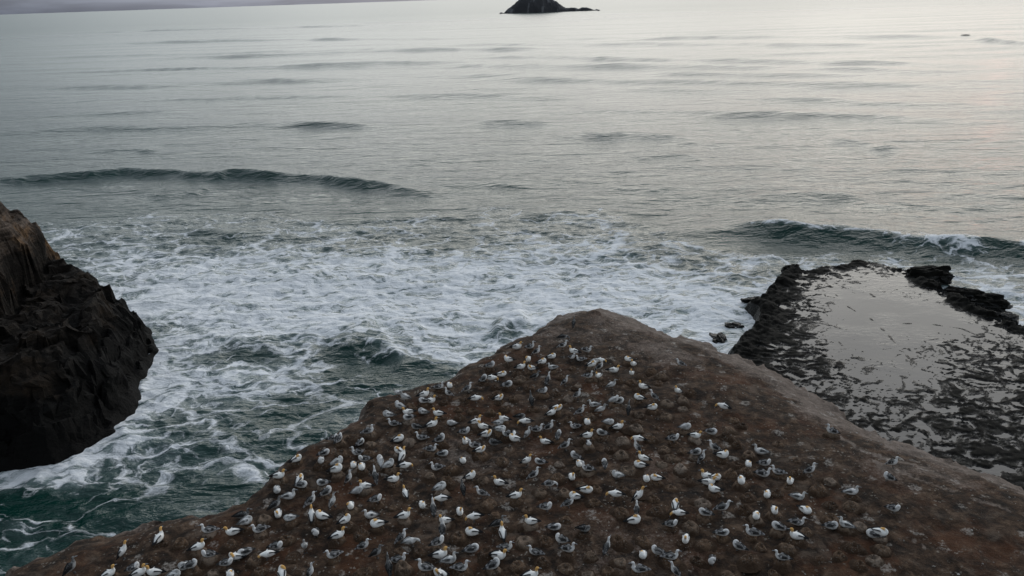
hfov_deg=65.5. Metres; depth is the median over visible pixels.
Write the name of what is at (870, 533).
gannet
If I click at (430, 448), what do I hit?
gannet
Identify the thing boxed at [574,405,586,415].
gannet
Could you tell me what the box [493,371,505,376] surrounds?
gannet
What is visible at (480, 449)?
gannet
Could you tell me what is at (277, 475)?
gannet
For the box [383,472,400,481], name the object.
gannet
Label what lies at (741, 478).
gannet
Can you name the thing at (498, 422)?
gannet
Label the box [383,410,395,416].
gannet
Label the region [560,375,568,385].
gannet
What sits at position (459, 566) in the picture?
gannet
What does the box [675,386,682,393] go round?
gannet
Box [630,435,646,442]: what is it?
gannet
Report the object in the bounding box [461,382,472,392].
gannet
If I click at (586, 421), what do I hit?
gannet
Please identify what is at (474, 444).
gannet
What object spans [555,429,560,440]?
gannet
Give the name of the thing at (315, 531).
gannet
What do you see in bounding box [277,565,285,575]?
gannet
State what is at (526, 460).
gannet
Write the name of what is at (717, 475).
gannet
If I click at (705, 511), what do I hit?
gannet
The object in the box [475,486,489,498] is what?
gannet
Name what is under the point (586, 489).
gannet
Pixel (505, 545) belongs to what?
gannet
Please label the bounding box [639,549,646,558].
gannet
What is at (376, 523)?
gannet
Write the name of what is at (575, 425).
gannet
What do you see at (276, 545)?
gannet
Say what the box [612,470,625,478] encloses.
gannet
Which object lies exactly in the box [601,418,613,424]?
gannet
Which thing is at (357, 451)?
gannet
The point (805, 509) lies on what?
gannet
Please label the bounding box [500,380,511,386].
gannet
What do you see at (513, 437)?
gannet
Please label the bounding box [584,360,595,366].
gannet
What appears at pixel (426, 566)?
gannet
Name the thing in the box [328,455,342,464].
gannet
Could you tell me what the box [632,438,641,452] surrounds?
gannet
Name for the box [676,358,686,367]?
gannet
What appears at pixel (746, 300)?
boulder
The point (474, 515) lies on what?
gannet
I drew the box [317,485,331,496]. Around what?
gannet
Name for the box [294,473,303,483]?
gannet
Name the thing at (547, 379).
gannet
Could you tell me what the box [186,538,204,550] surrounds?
gannet
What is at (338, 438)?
gannet
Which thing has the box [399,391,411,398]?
gannet
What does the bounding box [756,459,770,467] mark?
gannet
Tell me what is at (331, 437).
gannet
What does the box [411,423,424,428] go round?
gannet
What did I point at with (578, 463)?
gannet
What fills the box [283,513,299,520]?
gannet
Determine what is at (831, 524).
gannet
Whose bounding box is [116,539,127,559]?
gannet
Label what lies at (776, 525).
gannet
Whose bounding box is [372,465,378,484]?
gannet
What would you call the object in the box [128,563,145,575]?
gannet
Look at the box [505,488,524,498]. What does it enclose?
gannet
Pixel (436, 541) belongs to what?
gannet
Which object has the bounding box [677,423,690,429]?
gannet
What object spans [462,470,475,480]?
gannet
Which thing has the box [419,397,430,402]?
gannet
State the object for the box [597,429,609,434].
gannet
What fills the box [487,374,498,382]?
gannet
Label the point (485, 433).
gannet
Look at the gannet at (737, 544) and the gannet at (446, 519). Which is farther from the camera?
the gannet at (446, 519)
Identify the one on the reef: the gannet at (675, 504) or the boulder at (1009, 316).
the boulder at (1009, 316)
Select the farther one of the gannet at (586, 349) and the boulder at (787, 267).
the boulder at (787, 267)
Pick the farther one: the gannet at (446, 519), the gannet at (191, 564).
the gannet at (446, 519)
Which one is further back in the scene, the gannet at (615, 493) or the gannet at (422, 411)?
the gannet at (422, 411)
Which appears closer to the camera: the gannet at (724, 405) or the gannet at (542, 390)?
the gannet at (724, 405)
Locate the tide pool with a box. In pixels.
[748,265,1023,475]
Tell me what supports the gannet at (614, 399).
on the headland
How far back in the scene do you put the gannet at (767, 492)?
37.14 m
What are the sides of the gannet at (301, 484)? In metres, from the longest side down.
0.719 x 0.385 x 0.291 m
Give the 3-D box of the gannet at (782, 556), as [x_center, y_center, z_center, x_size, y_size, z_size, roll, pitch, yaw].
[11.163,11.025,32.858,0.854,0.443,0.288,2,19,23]
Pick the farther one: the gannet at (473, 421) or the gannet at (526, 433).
the gannet at (473, 421)
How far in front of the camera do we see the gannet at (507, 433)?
43.13 m
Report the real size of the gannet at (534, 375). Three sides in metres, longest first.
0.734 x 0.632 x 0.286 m
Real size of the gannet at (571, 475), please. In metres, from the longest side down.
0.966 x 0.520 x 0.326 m
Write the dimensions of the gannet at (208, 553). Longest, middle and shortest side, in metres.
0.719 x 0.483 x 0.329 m
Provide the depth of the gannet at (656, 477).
38.55 m
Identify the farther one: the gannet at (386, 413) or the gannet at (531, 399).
the gannet at (531, 399)
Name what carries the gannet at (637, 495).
on the headland
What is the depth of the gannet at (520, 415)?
45.26 m
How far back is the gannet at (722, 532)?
34.48 m
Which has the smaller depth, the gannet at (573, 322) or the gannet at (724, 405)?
the gannet at (724, 405)
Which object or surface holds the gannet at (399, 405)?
on the headland
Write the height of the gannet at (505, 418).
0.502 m
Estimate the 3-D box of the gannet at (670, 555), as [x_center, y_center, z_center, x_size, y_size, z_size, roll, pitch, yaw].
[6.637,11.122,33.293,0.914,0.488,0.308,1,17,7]
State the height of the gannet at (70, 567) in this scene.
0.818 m
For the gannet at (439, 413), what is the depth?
45.46 m
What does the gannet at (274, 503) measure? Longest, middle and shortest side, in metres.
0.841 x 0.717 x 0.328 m
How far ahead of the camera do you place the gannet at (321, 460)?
40.76 m
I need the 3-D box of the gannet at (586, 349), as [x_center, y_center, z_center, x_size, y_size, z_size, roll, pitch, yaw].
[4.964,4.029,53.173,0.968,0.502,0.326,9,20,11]
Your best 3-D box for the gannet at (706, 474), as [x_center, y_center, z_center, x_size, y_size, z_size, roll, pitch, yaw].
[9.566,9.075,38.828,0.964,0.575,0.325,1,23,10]
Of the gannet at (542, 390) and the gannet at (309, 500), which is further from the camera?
the gannet at (542, 390)
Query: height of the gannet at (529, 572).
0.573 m
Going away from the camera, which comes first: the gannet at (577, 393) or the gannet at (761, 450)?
the gannet at (761, 450)
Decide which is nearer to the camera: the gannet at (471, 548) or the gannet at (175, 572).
the gannet at (175, 572)
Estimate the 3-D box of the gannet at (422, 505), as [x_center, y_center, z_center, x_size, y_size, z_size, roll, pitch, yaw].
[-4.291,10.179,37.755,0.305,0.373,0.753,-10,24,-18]
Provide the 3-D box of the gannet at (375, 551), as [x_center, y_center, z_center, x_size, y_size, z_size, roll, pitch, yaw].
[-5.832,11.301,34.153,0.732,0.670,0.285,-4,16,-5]
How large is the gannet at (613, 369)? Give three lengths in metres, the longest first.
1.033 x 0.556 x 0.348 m
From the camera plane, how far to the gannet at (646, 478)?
38.31 m
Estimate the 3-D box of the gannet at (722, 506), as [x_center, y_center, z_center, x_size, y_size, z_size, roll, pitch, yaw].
[9.588,9.915,36.215,0.843,0.781,0.329,7,25,5]
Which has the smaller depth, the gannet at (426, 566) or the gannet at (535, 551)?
the gannet at (426, 566)
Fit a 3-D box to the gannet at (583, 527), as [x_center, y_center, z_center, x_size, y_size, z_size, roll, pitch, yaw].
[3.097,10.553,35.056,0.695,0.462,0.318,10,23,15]
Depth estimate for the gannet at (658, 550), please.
33.70 m
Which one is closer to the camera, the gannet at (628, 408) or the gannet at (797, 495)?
the gannet at (797, 495)
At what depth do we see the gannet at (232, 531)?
35.62 m
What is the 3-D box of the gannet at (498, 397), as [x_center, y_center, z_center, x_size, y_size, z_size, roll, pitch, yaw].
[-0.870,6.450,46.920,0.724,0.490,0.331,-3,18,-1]
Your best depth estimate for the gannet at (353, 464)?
40.50 m
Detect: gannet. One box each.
[62,555,77,575]
[100,564,115,575]
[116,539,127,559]
[123,561,138,571]
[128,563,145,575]
[142,565,166,575]
[152,526,163,545]
[165,569,180,575]
[178,561,197,569]
[180,558,196,568]
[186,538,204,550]
[198,524,219,532]
[201,549,218,556]
[216,557,232,565]
[222,526,243,535]
[226,567,233,575]
[229,551,246,561]
[231,508,249,517]
[236,515,251,524]
[237,547,255,555]
[249,524,269,532]
[257,549,279,560]
[266,496,282,510]
[266,541,282,550]
[268,469,284,478]
[273,485,280,493]
[274,506,281,517]
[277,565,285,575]
[280,488,296,498]
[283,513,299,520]
[287,454,301,462]
[292,480,306,487]
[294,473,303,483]
[301,539,307,553]
[303,491,316,507]
[306,561,314,575]
[308,504,314,523]
[311,527,318,537]
[315,509,332,520]
[316,449,329,455]
[317,479,330,485]
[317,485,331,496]
[318,456,323,463]
[323,550,343,558]
[325,434,337,440]
[326,463,341,472]
[327,526,345,538]
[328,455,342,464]
[329,493,335,508]
[333,432,341,443]
[336,513,350,524]
[344,469,351,484]
[346,500,353,510]
[348,486,363,493]
[350,446,362,454]
[350,460,356,467]
[354,538,371,551]
[355,438,363,445]
[358,455,372,461]
[358,461,364,470]
[358,480,374,488]
[360,424,373,433]
[363,509,379,518]
[367,494,381,502]
[368,544,382,558]
[370,518,388,527]
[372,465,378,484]
[377,454,383,467]
[381,458,393,467]
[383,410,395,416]
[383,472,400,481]
[385,553,392,575]
[388,418,400,425]
[390,434,403,441]
[390,552,408,562]
[392,388,402,395]
[393,507,412,518]
[394,446,407,453]
[394,528,407,543]
[395,400,405,409]
[396,461,412,470]
[397,446,405,463]
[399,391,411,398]
[400,536,420,546]
[401,407,416,413]
[402,485,408,499]
[403,413,415,419]
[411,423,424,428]
[414,431,429,439]
[416,387,428,396]
[416,558,435,570]
[418,408,429,413]
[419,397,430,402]
[419,499,425,508]
[423,443,437,450]
[424,417,438,426]
[427,395,435,402]
[428,535,443,546]
[428,546,448,558]
[429,462,444,469]
[430,496,436,518]
[431,408,446,415]
[431,481,445,490]
[432,381,444,388]
[432,433,444,441]
[433,493,451,504]
[433,568,450,575]
[435,450,447,455]
[436,514,454,523]
[438,517,445,535]
[438,551,457,563]
[444,387,453,397]
[447,381,451,387]
[447,420,457,425]
[450,560,470,570]
[456,505,462,515]
[457,427,469,435]
[459,456,465,463]
[460,478,465,495]
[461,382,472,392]
[461,543,478,552]
[462,436,467,443]
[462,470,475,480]
[465,511,484,522]
[465,527,482,535]
[466,439,482,447]
[467,394,482,401]
[467,415,482,423]
[472,445,485,453]
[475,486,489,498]
[476,420,491,428]
[477,429,491,438]
[478,374,486,381]
[482,557,499,569]
[483,361,494,367]
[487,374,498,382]
[488,515,505,526]
[488,549,508,559]
[489,438,502,445]
[491,394,502,400]
[491,419,502,424]
[491,475,508,485]
[492,425,505,431]
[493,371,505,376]
[496,541,513,549]
[497,413,511,420]
[499,427,516,436]
[499,521,506,541]
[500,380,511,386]
[504,355,515,362]
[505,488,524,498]
[509,341,523,348]
[509,430,522,442]
[512,413,524,418]
[513,361,525,368]
[517,417,534,425]
[519,454,531,464]
[519,567,541,575]
[522,514,541,524]
[523,426,530,438]
[524,341,535,348]
[525,356,530,362]
[526,467,540,479]
[527,545,544,554]
[528,365,537,370]
[529,371,540,379]
[529,391,533,405]
[530,424,544,431]
[531,345,539,355]
[535,358,545,363]
[535,458,547,463]
[536,387,546,393]
[536,502,551,511]
[539,436,553,443]
[541,479,557,488]
[543,420,553,430]
[544,353,555,358]
[544,407,556,415]
[544,522,560,529]
[545,371,549,385]
[547,363,559,369]
[548,404,561,411]
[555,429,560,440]
[555,533,570,544]
[556,334,569,340]
[557,340,567,349]
[558,438,572,450]
[558,542,575,551]
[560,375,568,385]
[561,496,576,507]
[568,421,581,428]
[568,472,574,479]
[569,345,581,352]
[569,491,584,498]
[571,316,575,328]
[571,451,583,459]
[573,388,582,399]
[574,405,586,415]
[574,524,589,533]
[575,485,592,492]
[576,355,586,360]
[576,458,581,466]
[579,429,593,437]
[580,346,591,351]
[580,461,596,470]
[581,371,593,377]
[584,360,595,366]
[584,417,589,424]
[587,399,601,406]
[594,360,604,370]
[594,404,606,412]
[595,372,603,377]
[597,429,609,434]
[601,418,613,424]
[602,458,607,469]
[602,535,610,556]
[605,365,621,372]
[605,379,616,388]
[605,489,625,499]
[607,395,618,402]
[609,420,623,428]
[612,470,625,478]
[616,397,623,403]
[623,514,640,523]
[625,356,634,361]
[626,400,630,416]
[630,359,637,368]
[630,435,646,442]
[630,561,650,572]
[631,486,645,503]
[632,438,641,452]
[634,393,646,399]
[634,460,649,467]
[634,500,639,514]
[636,451,652,460]
[639,380,650,388]
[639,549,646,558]
[643,403,656,409]
[643,474,649,481]
[650,389,659,400]
[651,473,665,480]
[652,545,665,555]
[660,549,679,559]
[662,519,677,528]
[664,433,678,442]
[668,560,680,575]
[669,508,689,518]
[672,498,678,511]
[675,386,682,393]
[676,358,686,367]
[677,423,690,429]
[682,532,689,543]
[686,431,703,437]
[687,448,700,454]
[697,449,705,462]
[697,476,718,484]
[699,507,714,515]
[700,469,712,477]
[703,428,716,434]
[707,440,720,452]
[708,484,723,493]
[708,554,715,565]
[709,473,720,480]
[712,450,728,458]
[712,528,728,535]
[713,500,732,513]
[714,402,731,409]
[733,539,748,550]
[738,473,744,484]
[743,524,764,535]
[745,459,751,467]
[752,467,772,476]
[753,444,770,453]
[753,509,759,519]
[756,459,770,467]
[764,488,770,497]
[770,465,787,473]
[771,504,777,514]
[772,521,789,530]
[772,549,792,559]
[786,517,807,525]
[787,476,793,484]
[787,527,808,539]
[788,491,807,499]
[796,505,811,513]
[803,462,817,474]
[821,521,837,528]
[826,424,840,433]
[839,516,856,528]
[841,486,859,494]
[866,529,885,537]
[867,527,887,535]
[883,504,899,513]
[884,456,898,467]
[884,471,897,480]
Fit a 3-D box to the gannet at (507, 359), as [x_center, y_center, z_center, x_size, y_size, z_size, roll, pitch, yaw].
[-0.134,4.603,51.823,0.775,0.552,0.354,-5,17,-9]
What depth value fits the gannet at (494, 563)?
32.99 m
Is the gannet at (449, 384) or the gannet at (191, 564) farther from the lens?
the gannet at (449, 384)
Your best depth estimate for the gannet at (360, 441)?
42.91 m
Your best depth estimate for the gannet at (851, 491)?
36.96 m
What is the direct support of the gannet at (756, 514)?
on the headland
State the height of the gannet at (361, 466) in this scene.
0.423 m
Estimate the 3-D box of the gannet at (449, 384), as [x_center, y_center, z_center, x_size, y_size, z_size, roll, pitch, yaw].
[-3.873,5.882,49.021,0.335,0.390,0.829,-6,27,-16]
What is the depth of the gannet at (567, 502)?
37.04 m
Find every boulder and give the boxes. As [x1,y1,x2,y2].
[709,332,726,343]
[724,322,743,328]
[740,296,760,302]
[781,264,798,272]
[851,259,865,261]
[906,265,952,284]
[940,272,954,283]
[945,286,984,301]
[970,293,1012,311]
[992,310,1018,323]
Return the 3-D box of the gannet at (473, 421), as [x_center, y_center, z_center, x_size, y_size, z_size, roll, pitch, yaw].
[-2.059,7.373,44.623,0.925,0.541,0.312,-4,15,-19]
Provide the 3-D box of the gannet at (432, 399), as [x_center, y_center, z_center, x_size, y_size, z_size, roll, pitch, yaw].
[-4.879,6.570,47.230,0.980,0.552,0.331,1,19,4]
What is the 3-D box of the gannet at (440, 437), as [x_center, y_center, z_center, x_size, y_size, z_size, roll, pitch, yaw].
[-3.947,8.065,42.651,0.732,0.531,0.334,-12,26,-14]
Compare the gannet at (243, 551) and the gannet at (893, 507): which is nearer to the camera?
the gannet at (243, 551)
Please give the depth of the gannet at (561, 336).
54.89 m
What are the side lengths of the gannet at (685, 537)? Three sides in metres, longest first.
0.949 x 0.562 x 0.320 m
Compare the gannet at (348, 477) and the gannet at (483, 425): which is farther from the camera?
the gannet at (483, 425)
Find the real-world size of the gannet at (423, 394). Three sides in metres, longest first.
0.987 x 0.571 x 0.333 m
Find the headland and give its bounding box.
[5,308,1023,575]
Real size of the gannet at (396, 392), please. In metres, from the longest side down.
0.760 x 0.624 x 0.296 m
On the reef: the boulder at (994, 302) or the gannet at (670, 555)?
the boulder at (994, 302)
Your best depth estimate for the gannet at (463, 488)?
38.36 m
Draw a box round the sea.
[0,0,1023,575]
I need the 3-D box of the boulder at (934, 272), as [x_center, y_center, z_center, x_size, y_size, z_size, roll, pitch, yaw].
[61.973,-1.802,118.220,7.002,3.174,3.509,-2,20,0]
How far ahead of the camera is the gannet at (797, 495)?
36.84 m
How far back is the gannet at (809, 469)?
38.66 m
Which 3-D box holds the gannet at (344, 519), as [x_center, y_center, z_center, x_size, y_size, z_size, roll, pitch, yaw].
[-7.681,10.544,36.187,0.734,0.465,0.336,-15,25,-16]
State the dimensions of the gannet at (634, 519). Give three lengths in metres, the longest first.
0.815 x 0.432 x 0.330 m
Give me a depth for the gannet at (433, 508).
36.88 m
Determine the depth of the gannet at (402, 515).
36.51 m
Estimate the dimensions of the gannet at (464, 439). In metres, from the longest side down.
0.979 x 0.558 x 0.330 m
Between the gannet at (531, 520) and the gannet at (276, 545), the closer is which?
the gannet at (276, 545)
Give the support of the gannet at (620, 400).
on the headland
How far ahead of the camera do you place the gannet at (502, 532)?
35.17 m
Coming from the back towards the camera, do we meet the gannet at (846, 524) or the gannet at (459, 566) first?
the gannet at (846, 524)
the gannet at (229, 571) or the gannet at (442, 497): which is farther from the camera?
the gannet at (442, 497)
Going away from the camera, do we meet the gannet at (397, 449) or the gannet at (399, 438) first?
the gannet at (397, 449)
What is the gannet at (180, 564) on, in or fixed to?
on the headland
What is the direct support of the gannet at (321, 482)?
on the headland
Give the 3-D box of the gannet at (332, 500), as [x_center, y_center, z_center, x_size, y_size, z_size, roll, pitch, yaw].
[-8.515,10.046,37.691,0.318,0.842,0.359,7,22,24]
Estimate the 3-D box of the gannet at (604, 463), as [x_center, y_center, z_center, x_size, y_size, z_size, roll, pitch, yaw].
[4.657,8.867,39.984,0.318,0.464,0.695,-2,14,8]
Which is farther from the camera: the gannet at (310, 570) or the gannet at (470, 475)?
the gannet at (470, 475)
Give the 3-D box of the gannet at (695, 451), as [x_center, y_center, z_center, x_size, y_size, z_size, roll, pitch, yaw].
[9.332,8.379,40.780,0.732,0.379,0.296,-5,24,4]
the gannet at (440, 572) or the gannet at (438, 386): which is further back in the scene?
the gannet at (438, 386)
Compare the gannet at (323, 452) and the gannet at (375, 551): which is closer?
the gannet at (375, 551)
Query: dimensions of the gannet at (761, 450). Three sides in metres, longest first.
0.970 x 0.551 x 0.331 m
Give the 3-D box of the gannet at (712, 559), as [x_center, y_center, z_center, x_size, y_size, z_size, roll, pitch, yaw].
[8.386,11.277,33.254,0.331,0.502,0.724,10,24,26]
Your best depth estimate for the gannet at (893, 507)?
35.71 m
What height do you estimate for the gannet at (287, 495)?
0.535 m
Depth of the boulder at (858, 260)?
123.90 m
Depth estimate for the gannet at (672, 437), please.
42.12 m
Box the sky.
[0,0,421,14]
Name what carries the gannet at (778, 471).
on the headland
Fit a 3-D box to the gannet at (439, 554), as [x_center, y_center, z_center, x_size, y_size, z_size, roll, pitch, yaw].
[-3.112,11.267,33.949,1.032,0.580,0.348,-3,15,6]
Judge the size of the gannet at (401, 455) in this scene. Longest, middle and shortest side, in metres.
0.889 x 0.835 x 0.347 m
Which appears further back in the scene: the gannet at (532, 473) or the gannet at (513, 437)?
the gannet at (513, 437)
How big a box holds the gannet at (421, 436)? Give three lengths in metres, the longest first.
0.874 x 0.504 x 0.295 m
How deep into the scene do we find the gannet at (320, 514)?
36.42 m
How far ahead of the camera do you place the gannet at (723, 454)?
40.30 m
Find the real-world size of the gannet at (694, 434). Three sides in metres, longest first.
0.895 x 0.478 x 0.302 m
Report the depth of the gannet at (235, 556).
34.12 m
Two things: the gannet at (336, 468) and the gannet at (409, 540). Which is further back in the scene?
the gannet at (336, 468)
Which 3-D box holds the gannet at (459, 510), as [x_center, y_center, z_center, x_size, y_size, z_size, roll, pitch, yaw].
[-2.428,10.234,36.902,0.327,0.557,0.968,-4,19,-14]
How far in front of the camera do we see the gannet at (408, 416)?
45.03 m
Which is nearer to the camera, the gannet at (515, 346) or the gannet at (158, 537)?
the gannet at (158, 537)
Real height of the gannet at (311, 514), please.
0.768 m
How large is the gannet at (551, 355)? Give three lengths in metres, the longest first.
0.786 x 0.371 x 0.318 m
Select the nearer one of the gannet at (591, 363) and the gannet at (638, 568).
the gannet at (638, 568)
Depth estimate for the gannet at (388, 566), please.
32.95 m
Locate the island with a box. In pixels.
[499,0,599,13]
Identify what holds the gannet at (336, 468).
on the headland
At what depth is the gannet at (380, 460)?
40.64 m
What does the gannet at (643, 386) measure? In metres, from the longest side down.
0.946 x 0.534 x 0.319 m
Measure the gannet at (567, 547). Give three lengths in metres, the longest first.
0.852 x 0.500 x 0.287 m
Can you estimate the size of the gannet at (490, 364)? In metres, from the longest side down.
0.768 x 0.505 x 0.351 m
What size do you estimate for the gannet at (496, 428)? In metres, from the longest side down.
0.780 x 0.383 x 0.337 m
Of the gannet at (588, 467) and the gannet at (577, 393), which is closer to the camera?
the gannet at (588, 467)
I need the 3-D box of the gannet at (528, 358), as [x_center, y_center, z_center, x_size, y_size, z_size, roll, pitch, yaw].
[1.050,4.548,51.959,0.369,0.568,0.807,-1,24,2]
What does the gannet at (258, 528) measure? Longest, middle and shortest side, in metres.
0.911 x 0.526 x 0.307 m
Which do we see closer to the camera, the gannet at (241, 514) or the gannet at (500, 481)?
the gannet at (241, 514)
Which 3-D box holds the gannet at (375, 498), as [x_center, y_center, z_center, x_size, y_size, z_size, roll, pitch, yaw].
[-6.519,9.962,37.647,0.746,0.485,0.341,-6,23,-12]
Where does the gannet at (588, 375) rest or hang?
on the headland
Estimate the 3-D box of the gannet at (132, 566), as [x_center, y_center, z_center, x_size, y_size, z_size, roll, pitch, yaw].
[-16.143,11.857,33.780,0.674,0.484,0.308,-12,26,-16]
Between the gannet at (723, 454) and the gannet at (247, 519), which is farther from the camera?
the gannet at (723, 454)
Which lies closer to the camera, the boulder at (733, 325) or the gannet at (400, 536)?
the gannet at (400, 536)
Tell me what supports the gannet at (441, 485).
on the headland
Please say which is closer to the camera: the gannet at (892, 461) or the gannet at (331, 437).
the gannet at (892, 461)
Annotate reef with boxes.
[728,262,1023,489]
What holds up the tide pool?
on the reef
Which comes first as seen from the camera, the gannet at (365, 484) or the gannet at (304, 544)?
the gannet at (304, 544)
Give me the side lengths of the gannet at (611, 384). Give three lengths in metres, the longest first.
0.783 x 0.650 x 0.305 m
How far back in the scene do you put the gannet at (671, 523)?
35.17 m
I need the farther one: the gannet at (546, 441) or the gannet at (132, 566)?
the gannet at (546, 441)
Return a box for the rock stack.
[0,201,158,471]
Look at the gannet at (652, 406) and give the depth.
45.24 m
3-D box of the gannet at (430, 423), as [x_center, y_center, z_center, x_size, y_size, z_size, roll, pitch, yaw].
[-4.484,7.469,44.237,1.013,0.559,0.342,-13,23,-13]
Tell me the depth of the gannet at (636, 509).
36.12 m
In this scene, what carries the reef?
in the sea
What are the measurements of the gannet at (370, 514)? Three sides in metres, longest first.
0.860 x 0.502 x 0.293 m
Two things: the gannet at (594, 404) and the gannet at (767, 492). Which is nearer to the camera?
the gannet at (767, 492)
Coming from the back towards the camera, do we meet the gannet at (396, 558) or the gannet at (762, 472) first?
the gannet at (762, 472)
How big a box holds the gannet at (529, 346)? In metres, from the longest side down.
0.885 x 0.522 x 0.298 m
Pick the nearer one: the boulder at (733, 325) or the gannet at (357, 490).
the gannet at (357, 490)
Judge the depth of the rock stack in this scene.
87.60 m
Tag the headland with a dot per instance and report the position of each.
(949, 504)
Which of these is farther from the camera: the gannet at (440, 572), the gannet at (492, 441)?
the gannet at (492, 441)
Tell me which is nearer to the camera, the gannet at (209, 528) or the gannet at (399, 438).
the gannet at (209, 528)
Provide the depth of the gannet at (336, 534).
35.27 m
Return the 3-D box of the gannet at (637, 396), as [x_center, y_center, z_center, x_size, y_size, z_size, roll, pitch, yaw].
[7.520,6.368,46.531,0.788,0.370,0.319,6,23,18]
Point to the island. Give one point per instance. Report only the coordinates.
(530, 6)
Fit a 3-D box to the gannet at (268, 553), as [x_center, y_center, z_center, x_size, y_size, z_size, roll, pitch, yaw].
[-10.486,11.487,34.282,0.981,0.437,0.331,-5,19,-27]
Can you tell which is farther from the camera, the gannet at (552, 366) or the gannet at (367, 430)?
the gannet at (552, 366)
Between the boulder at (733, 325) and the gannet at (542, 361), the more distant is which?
the boulder at (733, 325)
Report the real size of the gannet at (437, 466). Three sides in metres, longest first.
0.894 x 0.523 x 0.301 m
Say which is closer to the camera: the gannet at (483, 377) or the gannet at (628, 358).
the gannet at (483, 377)
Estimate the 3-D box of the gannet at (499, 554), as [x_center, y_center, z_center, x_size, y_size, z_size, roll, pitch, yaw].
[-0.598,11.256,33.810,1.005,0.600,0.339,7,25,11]
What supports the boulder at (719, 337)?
in the sea
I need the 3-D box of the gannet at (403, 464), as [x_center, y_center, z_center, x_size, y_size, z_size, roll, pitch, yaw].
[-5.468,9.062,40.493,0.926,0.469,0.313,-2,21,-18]
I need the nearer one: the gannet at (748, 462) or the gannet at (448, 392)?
the gannet at (748, 462)
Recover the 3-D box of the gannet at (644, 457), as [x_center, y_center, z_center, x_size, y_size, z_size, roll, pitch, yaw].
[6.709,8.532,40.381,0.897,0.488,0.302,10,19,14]
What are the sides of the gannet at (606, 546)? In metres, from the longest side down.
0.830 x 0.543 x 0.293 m
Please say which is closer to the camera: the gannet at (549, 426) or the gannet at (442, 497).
the gannet at (442, 497)
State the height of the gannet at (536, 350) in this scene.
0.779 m
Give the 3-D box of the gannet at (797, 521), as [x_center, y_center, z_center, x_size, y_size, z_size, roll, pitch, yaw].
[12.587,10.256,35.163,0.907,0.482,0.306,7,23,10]
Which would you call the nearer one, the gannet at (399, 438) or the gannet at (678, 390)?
the gannet at (399, 438)
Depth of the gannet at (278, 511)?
37.01 m
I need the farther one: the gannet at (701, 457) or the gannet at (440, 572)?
the gannet at (701, 457)
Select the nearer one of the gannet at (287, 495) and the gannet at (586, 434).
the gannet at (287, 495)
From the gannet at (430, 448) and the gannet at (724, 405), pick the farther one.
the gannet at (724, 405)
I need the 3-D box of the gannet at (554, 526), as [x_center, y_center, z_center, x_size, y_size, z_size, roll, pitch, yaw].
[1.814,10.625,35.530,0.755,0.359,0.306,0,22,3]
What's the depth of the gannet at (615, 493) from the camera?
37.51 m
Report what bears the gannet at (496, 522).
on the headland
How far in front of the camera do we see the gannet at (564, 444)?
41.92 m
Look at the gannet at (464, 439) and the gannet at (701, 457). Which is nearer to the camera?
the gannet at (701, 457)
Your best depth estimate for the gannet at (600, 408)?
45.11 m
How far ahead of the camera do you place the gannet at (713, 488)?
37.34 m
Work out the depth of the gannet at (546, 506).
36.99 m
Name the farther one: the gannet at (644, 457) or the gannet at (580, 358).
the gannet at (580, 358)
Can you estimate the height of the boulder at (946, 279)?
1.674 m
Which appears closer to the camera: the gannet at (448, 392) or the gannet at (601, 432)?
the gannet at (601, 432)
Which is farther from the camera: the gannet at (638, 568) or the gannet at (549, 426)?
the gannet at (549, 426)
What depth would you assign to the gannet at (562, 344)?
53.55 m
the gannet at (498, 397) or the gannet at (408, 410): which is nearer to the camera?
the gannet at (408, 410)
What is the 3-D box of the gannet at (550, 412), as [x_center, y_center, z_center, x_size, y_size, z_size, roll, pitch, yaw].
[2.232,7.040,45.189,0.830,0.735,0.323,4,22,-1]
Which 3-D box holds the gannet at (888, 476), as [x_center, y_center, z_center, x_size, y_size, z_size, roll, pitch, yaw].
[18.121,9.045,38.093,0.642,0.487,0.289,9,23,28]
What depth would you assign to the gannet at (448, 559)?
33.37 m
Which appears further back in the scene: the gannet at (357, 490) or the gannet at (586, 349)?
the gannet at (586, 349)
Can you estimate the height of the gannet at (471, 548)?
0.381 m
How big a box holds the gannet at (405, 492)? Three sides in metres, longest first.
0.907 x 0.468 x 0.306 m
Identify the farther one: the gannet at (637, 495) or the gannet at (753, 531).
the gannet at (637, 495)
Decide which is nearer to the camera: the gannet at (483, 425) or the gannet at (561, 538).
the gannet at (561, 538)
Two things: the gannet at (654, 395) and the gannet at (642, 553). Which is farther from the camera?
the gannet at (654, 395)
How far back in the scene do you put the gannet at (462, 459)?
40.88 m
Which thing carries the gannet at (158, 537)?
on the headland
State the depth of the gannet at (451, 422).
44.72 m
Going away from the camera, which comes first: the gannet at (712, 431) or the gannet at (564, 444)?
the gannet at (564, 444)
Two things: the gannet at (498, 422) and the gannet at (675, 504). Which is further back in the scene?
the gannet at (498, 422)
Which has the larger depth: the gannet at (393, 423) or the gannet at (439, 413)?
the gannet at (439, 413)
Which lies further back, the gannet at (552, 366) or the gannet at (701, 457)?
the gannet at (552, 366)
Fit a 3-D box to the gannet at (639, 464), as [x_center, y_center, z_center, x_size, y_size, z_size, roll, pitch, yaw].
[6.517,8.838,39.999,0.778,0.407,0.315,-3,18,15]
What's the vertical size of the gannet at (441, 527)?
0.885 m
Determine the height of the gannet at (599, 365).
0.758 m
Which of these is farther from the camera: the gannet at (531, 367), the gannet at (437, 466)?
the gannet at (531, 367)
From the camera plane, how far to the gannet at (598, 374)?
49.15 m
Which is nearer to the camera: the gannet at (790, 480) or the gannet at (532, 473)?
the gannet at (790, 480)

